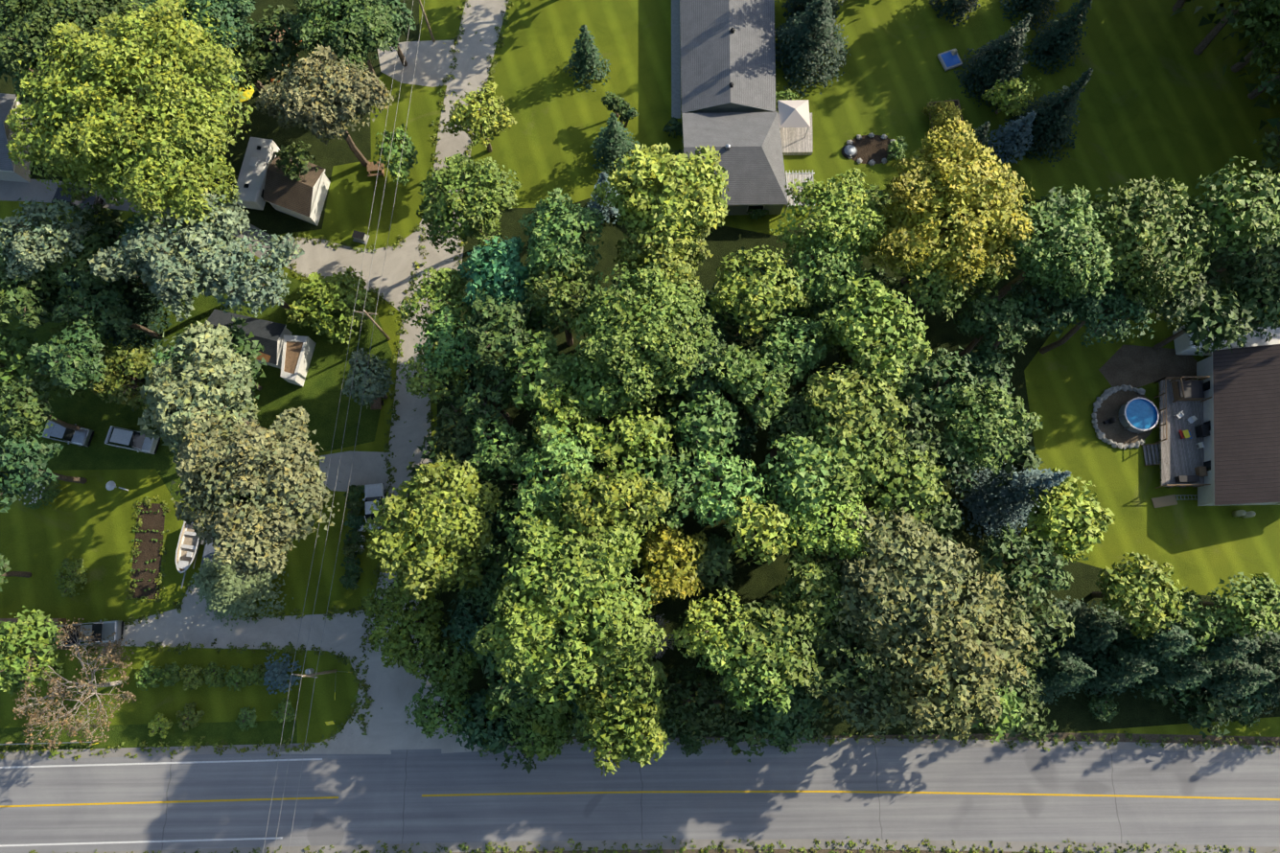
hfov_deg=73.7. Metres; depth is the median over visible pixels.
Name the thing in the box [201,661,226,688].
shrub
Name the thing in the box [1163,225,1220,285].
understorey tree
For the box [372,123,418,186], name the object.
deciduous tree
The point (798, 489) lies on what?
deciduous tree
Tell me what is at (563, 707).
understorey tree
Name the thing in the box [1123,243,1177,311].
understorey tree
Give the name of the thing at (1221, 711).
understorey tree
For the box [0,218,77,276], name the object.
understorey tree
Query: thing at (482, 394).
deciduous tree
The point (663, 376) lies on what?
understorey tree
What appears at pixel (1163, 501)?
plywood sheet
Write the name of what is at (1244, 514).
propane tanks
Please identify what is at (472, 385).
understorey tree
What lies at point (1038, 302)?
deciduous tree
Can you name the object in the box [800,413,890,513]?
deciduous tree
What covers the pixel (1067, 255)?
deciduous tree
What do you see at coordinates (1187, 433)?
kids table
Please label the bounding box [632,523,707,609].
deciduous tree
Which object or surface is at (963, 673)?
deciduous tree
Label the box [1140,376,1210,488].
deck
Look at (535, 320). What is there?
understorey tree
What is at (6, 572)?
deciduous tree
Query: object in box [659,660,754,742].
deciduous tree
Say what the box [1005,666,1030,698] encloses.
conifer tree
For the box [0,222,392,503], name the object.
ground
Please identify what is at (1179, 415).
deck chair
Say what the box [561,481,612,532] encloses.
understorey tree
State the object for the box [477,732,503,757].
shrub
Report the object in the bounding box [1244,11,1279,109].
tree
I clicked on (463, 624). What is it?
deciduous tree
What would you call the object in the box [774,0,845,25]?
conifer tree
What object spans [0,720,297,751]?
verge
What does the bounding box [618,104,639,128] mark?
shrub
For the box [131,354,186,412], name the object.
understorey tree
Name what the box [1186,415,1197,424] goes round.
deck chair
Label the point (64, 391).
understorey tree
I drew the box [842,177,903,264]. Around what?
understorey tree
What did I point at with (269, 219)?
ground
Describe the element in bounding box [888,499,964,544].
understorey tree
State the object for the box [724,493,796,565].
deciduous tree
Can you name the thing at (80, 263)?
deciduous tree
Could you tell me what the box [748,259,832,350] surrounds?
understorey tree
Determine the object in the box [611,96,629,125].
shrub
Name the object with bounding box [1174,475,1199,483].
deck box
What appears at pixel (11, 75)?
understorey tree
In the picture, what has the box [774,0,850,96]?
conifer tree
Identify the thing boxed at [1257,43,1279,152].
tree
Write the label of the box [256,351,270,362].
shed rust patch
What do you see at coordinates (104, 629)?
grey pickup car
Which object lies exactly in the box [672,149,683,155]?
shrub
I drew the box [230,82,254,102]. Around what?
yellow umbrella
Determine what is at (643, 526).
understorey tree
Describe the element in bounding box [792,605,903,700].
deciduous tree
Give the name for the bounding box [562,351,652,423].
deciduous tree
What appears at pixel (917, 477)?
deciduous tree
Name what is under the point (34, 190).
lane west house
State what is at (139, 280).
understorey tree
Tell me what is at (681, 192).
deciduous tree
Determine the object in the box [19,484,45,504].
white garden blooms
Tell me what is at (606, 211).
conifer tree
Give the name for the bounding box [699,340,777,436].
understorey tree
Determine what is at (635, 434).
deciduous tree
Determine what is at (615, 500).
deciduous tree
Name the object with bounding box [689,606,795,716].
deciduous tree
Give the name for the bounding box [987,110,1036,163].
conifer tree
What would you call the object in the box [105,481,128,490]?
bird bath
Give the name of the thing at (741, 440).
understorey tree
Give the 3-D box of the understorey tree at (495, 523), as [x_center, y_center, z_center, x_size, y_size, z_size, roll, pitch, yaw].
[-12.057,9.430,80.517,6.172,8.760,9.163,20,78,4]
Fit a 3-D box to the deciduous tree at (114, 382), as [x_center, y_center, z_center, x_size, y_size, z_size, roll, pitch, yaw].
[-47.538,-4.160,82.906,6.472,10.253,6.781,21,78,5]
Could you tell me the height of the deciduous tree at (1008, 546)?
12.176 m
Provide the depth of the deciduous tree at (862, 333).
71.86 m
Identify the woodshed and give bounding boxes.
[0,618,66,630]
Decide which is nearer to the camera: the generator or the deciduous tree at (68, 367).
the deciduous tree at (68, 367)
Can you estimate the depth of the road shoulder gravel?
78.34 m
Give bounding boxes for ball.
[841,143,857,158]
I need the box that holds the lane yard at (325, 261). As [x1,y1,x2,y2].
[277,211,463,327]
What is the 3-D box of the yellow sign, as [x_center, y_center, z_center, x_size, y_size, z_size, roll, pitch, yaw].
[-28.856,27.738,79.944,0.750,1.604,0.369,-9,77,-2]
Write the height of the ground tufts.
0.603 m
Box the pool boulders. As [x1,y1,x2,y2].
[1091,384,1145,449]
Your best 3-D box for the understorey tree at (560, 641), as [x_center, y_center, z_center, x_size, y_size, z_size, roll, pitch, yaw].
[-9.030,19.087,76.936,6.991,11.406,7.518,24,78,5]
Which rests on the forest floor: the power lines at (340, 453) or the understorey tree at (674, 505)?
the understorey tree at (674, 505)
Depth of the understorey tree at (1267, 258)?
81.49 m
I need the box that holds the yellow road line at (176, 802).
[0,796,338,808]
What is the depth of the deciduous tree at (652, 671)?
68.04 m
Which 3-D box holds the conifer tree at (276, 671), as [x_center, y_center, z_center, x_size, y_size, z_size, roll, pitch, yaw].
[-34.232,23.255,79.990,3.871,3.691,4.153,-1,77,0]
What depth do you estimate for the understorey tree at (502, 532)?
76.09 m
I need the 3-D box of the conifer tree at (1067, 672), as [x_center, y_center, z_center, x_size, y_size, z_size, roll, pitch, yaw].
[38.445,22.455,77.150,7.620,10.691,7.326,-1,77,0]
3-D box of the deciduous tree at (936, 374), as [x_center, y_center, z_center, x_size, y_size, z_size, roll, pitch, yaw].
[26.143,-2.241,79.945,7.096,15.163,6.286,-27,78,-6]
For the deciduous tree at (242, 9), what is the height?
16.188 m
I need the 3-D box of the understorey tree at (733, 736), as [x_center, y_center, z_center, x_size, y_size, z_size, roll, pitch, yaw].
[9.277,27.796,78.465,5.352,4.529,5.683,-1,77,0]
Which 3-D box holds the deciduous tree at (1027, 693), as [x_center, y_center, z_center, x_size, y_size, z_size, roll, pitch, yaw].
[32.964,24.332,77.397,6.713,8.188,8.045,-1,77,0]
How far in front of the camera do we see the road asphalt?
79.18 m
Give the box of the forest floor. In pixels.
[434,188,1279,737]
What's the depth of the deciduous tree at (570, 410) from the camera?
70.73 m
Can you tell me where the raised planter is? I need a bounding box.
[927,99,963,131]
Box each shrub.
[19,479,62,510]
[54,556,89,597]
[134,660,162,691]
[147,712,173,739]
[159,660,180,687]
[175,701,204,732]
[179,663,204,691]
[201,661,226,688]
[223,664,251,692]
[234,705,257,731]
[243,664,267,686]
[270,698,297,722]
[339,571,360,590]
[340,555,363,573]
[342,485,364,501]
[342,543,366,559]
[343,513,365,531]
[343,528,367,546]
[346,498,365,516]
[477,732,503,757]
[536,729,564,762]
[601,91,619,117]
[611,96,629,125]
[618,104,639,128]
[662,116,682,138]
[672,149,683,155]
[677,723,703,757]
[745,209,768,221]
[768,726,800,754]
[775,89,802,106]
[886,136,907,162]
[921,97,961,129]
[980,75,1041,117]
[1086,694,1119,722]
[1233,699,1264,728]
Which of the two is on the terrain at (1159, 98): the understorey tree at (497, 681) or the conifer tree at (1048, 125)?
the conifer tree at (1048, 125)
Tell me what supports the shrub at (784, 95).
on the terrain at (1159, 98)
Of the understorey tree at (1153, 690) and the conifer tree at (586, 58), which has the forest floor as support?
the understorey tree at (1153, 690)
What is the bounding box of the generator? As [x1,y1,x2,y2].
[351,230,369,243]
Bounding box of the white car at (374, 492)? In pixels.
[362,483,386,531]
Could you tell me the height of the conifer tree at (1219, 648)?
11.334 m
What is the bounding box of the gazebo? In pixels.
[776,99,810,138]
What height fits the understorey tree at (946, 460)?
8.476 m
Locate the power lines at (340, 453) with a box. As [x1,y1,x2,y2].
[262,0,424,852]
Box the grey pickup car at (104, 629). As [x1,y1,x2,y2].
[53,620,123,646]
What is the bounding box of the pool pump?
[1102,417,1116,424]
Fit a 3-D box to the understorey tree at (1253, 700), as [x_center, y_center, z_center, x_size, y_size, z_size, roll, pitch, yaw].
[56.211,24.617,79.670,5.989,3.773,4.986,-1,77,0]
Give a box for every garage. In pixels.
[235,137,279,209]
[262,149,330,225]
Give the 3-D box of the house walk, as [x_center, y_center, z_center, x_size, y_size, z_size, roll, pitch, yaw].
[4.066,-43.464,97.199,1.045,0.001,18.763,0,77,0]
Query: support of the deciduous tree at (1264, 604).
on the forest floor
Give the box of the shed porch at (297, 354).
[279,334,316,386]
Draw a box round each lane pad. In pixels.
[319,451,392,492]
[377,39,457,87]
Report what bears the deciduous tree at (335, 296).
on the ground at (316, 396)
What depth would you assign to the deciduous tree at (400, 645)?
76.98 m
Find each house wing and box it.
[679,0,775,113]
[681,112,788,214]
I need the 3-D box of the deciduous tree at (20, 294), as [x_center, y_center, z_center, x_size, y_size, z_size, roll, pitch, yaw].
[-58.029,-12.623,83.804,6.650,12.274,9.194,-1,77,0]
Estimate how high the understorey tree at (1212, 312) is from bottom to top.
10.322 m
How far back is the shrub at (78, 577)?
82.62 m
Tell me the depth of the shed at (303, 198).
89.83 m
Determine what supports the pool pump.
on the mulch bed
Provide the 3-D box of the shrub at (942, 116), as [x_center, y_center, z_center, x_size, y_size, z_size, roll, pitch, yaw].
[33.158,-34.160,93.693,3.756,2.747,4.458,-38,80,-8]
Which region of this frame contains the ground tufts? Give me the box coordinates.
[0,0,1279,852]
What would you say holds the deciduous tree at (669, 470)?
on the forest floor
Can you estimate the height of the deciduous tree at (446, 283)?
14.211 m
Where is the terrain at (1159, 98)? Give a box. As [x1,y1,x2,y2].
[0,0,1279,744]
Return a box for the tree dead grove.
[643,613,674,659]
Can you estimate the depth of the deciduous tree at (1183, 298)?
77.59 m
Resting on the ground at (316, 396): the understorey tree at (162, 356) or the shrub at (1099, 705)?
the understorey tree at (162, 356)
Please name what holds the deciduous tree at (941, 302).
on the forest floor
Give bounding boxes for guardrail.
[0,739,98,744]
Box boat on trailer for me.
[175,521,206,588]
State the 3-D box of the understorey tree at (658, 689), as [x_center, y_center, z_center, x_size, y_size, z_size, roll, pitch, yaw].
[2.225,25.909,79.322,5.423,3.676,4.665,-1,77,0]
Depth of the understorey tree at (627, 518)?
74.38 m
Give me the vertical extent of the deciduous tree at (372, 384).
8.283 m
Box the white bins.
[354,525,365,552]
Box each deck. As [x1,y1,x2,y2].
[777,113,813,155]
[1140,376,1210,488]
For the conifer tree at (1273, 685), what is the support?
on the forest floor
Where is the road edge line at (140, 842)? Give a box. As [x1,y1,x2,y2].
[0,837,282,846]
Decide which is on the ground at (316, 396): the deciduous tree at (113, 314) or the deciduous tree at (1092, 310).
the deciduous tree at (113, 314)
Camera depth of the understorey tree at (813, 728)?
78.51 m
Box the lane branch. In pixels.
[78,584,383,685]
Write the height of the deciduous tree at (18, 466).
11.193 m
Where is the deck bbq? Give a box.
[1194,424,1210,438]
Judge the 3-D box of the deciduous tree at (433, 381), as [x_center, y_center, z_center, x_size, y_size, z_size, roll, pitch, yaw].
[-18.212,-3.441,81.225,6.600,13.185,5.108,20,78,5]
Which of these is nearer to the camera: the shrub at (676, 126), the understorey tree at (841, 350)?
the understorey tree at (841, 350)
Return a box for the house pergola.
[783,170,814,215]
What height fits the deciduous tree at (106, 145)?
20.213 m
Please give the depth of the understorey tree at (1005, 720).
69.56 m
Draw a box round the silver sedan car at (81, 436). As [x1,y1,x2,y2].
[42,419,94,447]
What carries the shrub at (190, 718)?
on the terrain at (1159, 98)
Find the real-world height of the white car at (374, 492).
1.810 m
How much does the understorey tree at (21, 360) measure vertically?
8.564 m
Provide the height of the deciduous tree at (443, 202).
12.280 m
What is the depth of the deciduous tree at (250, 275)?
78.23 m
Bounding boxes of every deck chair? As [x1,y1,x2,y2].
[1173,410,1184,419]
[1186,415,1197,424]
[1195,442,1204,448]
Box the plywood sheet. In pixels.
[1151,494,1177,508]
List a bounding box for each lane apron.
[273,685,391,754]
[441,699,485,753]
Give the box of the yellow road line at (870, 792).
[421,791,1279,800]
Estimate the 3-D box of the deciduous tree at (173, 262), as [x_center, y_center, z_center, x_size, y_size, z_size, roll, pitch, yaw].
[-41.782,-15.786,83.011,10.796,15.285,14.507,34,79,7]
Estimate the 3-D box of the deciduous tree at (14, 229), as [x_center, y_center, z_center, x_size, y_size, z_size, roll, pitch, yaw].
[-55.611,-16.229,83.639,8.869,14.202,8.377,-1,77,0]
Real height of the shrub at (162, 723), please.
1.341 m
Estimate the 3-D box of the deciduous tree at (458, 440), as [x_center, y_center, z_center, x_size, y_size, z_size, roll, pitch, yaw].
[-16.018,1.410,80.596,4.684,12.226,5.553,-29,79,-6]
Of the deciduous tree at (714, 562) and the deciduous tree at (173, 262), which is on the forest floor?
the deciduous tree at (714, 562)
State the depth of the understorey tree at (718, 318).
77.43 m
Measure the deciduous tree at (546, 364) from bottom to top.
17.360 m
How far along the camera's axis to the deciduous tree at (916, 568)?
66.12 m
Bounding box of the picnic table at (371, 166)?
[367,161,384,177]
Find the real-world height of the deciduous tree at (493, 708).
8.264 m
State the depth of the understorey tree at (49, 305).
81.70 m
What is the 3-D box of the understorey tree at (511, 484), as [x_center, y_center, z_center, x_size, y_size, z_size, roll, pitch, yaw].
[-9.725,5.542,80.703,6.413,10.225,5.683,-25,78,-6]
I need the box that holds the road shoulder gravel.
[0,738,1279,852]
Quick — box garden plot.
[129,502,165,599]
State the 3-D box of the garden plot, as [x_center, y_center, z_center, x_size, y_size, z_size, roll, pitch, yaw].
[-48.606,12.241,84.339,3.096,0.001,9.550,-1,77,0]
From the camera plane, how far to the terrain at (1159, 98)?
93.52 m
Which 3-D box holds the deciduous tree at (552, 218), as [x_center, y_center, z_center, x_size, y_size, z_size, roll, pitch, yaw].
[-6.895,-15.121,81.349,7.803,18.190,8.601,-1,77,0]
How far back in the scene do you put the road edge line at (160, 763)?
79.87 m
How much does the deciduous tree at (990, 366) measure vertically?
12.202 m
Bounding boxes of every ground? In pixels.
[0,0,419,234]
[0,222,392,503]
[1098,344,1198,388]
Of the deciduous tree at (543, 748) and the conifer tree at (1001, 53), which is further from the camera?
the conifer tree at (1001, 53)
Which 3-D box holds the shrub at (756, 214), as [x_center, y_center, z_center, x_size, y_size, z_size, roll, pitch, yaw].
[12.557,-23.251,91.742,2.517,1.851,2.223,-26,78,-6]
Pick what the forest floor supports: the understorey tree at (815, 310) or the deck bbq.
the understorey tree at (815, 310)
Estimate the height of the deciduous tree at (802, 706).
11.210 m
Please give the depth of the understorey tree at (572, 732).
74.67 m
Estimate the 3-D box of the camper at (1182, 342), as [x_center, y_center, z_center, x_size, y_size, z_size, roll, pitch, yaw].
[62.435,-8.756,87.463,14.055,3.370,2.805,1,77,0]
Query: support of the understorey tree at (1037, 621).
on the forest floor
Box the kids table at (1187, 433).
[1178,429,1192,439]
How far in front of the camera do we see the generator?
91.03 m
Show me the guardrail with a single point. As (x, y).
(10, 743)
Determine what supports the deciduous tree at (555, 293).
on the forest floor
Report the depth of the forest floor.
84.93 m
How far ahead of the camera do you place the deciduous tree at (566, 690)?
72.48 m
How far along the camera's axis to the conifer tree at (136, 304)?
87.43 m
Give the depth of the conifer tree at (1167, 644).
76.26 m
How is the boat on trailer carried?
on the terrain at (1159, 98)
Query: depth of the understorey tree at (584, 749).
78.27 m
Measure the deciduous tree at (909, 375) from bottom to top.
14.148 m
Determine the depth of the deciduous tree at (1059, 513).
74.00 m
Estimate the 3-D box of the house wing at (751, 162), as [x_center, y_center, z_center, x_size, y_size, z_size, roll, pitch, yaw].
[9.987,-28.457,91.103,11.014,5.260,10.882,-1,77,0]
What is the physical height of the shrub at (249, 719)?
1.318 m
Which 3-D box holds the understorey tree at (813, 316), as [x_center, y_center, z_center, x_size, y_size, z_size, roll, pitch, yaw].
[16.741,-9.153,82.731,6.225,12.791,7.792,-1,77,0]
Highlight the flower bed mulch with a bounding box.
[846,135,892,163]
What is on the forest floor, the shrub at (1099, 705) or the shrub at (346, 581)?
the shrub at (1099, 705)
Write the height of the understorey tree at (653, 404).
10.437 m
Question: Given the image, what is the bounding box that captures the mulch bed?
[1093,390,1153,444]
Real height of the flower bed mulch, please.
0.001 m
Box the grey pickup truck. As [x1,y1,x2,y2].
[104,425,161,454]
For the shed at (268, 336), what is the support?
on the ground at (316, 396)
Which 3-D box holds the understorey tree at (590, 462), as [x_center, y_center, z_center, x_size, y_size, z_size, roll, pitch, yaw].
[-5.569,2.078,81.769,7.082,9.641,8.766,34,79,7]
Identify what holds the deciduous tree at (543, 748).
on the forest floor
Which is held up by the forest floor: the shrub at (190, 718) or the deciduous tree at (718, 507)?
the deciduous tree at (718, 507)
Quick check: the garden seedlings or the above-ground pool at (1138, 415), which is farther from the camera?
the above-ground pool at (1138, 415)
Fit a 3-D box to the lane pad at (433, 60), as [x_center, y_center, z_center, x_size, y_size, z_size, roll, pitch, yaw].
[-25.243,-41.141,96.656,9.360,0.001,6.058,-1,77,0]
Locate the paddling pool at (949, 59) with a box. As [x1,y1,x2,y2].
[937,48,962,70]
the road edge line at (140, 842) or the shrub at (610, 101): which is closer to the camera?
the road edge line at (140, 842)
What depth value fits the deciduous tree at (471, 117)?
86.45 m
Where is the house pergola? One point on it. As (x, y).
(792, 176)
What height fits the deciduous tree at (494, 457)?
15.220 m
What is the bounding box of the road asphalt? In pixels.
[0,745,1279,852]
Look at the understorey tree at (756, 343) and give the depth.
77.51 m
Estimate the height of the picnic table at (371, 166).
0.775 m
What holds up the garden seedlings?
on the garden plot
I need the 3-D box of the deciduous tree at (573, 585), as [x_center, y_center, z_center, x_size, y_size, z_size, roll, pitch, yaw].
[-5.418,15.464,72.748,14.958,21.239,14.415,-1,77,0]
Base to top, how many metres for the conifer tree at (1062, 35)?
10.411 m
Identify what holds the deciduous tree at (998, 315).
on the forest floor
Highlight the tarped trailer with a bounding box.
[200,534,221,569]
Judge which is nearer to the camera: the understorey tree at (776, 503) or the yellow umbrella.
the understorey tree at (776, 503)
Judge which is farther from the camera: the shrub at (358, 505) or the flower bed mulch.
the flower bed mulch
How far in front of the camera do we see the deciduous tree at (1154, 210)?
74.15 m
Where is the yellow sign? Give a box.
[325,721,335,725]
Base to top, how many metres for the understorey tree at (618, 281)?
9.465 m
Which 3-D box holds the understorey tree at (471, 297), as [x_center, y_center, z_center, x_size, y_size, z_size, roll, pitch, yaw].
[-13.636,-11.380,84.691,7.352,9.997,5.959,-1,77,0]
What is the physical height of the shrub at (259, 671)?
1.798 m
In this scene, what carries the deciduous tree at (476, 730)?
on the forest floor
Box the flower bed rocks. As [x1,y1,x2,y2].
[846,132,895,165]
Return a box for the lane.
[373,0,508,750]
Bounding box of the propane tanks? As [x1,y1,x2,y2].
[1232,510,1256,518]
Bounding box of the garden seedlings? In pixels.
[129,509,159,591]
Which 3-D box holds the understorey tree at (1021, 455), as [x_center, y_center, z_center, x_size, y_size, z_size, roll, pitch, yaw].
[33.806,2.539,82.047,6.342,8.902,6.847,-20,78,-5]
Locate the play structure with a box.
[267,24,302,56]
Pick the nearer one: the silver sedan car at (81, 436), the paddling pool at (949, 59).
the silver sedan car at (81, 436)
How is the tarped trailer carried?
on the terrain at (1159, 98)
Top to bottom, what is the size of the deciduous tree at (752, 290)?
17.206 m
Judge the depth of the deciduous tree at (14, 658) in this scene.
75.50 m
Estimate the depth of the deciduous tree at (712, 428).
70.62 m
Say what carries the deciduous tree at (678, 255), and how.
on the forest floor
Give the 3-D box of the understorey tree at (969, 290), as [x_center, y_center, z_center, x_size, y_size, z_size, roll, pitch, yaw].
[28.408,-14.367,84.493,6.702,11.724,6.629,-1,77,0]
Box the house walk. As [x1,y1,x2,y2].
[671,0,680,118]
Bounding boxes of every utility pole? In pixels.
[291,668,337,678]
[353,310,390,340]
[418,0,435,42]
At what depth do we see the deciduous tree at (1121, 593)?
74.66 m
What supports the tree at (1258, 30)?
on the terrain at (1159, 98)
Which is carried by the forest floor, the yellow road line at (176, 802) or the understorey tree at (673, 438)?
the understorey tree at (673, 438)
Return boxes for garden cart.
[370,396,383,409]
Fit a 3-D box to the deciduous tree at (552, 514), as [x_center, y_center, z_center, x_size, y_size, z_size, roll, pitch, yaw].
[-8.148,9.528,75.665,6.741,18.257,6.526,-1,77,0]
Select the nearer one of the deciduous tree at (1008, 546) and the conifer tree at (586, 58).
the deciduous tree at (1008, 546)
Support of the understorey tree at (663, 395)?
on the forest floor
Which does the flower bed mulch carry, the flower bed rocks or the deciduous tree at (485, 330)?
the flower bed rocks
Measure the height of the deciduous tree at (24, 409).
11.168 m
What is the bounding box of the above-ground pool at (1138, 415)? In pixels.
[1117,396,1159,434]
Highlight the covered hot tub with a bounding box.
[1169,375,1212,402]
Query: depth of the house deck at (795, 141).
93.85 m
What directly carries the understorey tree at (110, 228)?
on the ground at (316, 396)
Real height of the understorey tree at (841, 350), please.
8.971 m
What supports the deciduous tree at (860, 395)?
on the forest floor
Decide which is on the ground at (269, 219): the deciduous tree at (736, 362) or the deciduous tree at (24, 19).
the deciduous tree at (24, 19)
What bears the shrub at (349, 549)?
on the terrain at (1159, 98)
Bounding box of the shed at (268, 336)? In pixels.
[204,309,292,369]
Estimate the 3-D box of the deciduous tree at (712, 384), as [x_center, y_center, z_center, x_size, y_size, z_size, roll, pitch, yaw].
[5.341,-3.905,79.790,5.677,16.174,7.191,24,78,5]
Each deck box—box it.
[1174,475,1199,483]
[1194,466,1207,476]
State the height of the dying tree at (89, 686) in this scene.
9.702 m
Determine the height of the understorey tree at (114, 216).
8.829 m
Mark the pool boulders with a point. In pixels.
(1105, 395)
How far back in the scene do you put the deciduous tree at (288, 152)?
87.92 m
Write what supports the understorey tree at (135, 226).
on the ground at (316, 396)
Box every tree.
[0,0,142,106]
[0,13,46,83]
[0,197,93,280]
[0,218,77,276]
[0,239,81,329]
[0,322,46,394]
[0,372,83,443]
[0,432,86,512]
[0,553,31,591]
[0,605,69,697]
[4,0,257,234]
[9,278,78,325]
[12,618,136,751]
[26,321,139,395]
[32,231,117,302]
[33,319,126,401]
[37,233,148,296]
[50,202,125,252]
[50,279,162,339]
[58,273,172,351]
[71,217,146,286]
[87,185,250,322]
[89,337,158,411]
[116,213,198,279]
[130,0,148,18]
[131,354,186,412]
[135,260,194,292]
[137,319,269,467]
[139,0,264,92]
[143,323,214,378]
[159,9,257,100]
[170,406,339,588]
[184,317,267,406]
[189,545,293,630]
[196,229,304,320]
[229,4,300,92]
[255,44,394,166]
[262,651,301,695]
[271,140,319,181]
[284,266,375,344]
[286,0,396,96]
[342,348,394,409]
[360,570,447,681]
[362,448,503,602]
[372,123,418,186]
[379,0,416,67]
[396,265,471,349]
[397,343,471,415]
[404,683,473,739]
[406,426,498,503]
[411,634,481,703]
[413,304,484,378]
[416,150,521,254]
[433,405,489,460]
[441,336,492,410]
[442,81,517,152]
[442,592,505,656]
[450,686,518,754]
[452,355,516,428]
[457,234,533,315]
[457,536,516,619]
[458,273,525,314]
[461,278,529,319]
[463,289,532,385]
[465,416,533,482]
[466,541,531,616]
[469,517,667,706]
[476,631,542,708]
[479,488,524,570]
[483,672,554,726]
[484,707,551,773]
[488,604,573,689]
[493,479,566,563]
[496,485,577,558]
[497,287,559,368]
[498,449,558,511]
[503,711,580,760]
[505,328,581,411]
[506,351,565,417]
[507,652,576,735]
[508,419,596,516]
[511,411,596,474]
[517,187,605,286]
[517,248,602,347]
[530,372,598,457]
[535,408,611,490]
[554,468,672,558]
[560,654,654,744]
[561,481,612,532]
[562,24,610,92]
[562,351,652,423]
[562,665,605,723]
[566,714,598,751]
[568,260,721,404]
[574,401,677,495]
[574,669,670,776]
[578,494,635,526]
[586,171,622,227]
[589,112,641,177]
[589,142,730,256]
[590,493,658,563]
[596,631,668,709]
[610,267,674,312]
[611,379,687,437]
[612,209,713,308]
[621,456,689,522]
[632,364,704,443]
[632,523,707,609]
[633,446,715,529]
[648,700,683,741]
[651,341,710,390]
[652,679,693,732]
[653,379,712,450]
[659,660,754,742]
[660,325,727,410]
[665,386,741,463]
[668,588,751,663]
[677,533,737,592]
[681,288,752,342]
[684,382,758,464]
[684,447,771,532]
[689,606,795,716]
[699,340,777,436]
[701,324,772,386]
[705,594,828,701]
[708,343,794,430]
[709,244,812,343]
[711,246,794,316]
[713,455,780,510]
[713,699,769,763]
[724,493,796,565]
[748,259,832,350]
[748,683,831,753]
[757,312,830,391]
[757,391,829,458]
[758,432,851,532]
[760,274,846,363]
[769,166,888,272]
[770,546,855,643]
[771,489,849,539]
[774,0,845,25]
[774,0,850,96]
[781,484,875,559]
[786,226,865,306]
[790,279,852,355]
[792,257,863,339]
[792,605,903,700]
[792,702,835,739]
[798,362,909,464]
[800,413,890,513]
[818,270,933,388]
[819,610,879,670]
[821,506,985,654]
[827,656,910,739]
[837,285,903,371]
[841,262,904,314]
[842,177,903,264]
[846,569,1038,742]
[860,440,952,529]
[861,446,923,518]
[865,116,1036,293]
[866,344,932,412]
[874,394,949,469]
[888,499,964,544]
[897,243,973,321]
[899,345,984,419]
[907,238,973,307]
[924,434,980,497]
[929,0,980,27]
[931,378,1043,474]
[941,227,1008,306]
[943,120,990,158]
[945,342,1015,399]
[949,291,1041,363]
[951,461,1070,538]
[954,13,1032,112]
[970,524,1073,616]
[971,668,1025,744]
[976,428,1043,487]
[986,657,1059,743]
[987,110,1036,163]
[989,577,1076,671]
[992,184,1115,303]
[992,270,1088,349]
[998,0,1059,32]
[1003,68,1093,166]
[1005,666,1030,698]
[1017,466,1115,563]
[1020,633,1096,705]
[1022,0,1092,74]
[1023,186,1087,265]
[1037,593,1117,666]
[1039,270,1155,354]
[1075,641,1158,699]
[1086,175,1222,312]
[1091,552,1189,640]
[1096,602,1195,679]
[1100,260,1209,332]
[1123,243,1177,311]
[1124,652,1211,701]
[1142,678,1201,710]
[1153,282,1254,356]
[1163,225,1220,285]
[1163,586,1235,655]
[1169,683,1250,739]
[1170,0,1203,16]
[1171,651,1276,704]
[1178,620,1259,670]
[1183,156,1279,256]
[1193,0,1279,55]
[1199,571,1279,643]
[1201,212,1279,293]
[1208,676,1279,719]
[1215,270,1279,342]
[1222,0,1279,79]
[1235,623,1279,670]
[1235,651,1279,715]
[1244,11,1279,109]
[1249,129,1279,208]
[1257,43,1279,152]
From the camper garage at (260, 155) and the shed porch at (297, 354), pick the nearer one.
the shed porch at (297, 354)
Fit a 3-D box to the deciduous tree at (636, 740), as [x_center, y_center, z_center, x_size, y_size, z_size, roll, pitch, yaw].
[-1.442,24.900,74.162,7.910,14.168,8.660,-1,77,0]
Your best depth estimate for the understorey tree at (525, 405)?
78.61 m
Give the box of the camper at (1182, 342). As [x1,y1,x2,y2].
[1172,324,1279,355]
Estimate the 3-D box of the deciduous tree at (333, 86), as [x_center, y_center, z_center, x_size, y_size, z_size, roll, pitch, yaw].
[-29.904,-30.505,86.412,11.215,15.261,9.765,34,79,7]
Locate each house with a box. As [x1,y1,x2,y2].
[0,93,32,183]
[0,179,272,258]
[1196,344,1279,506]
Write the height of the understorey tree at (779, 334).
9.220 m
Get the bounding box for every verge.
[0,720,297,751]
[456,849,1072,852]
[485,732,1279,745]
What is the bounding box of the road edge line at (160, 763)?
[0,758,322,768]
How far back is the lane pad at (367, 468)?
86.16 m
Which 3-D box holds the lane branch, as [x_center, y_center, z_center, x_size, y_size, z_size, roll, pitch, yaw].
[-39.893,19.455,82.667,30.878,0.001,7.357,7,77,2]
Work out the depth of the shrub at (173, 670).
80.42 m
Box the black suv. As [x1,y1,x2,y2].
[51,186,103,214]

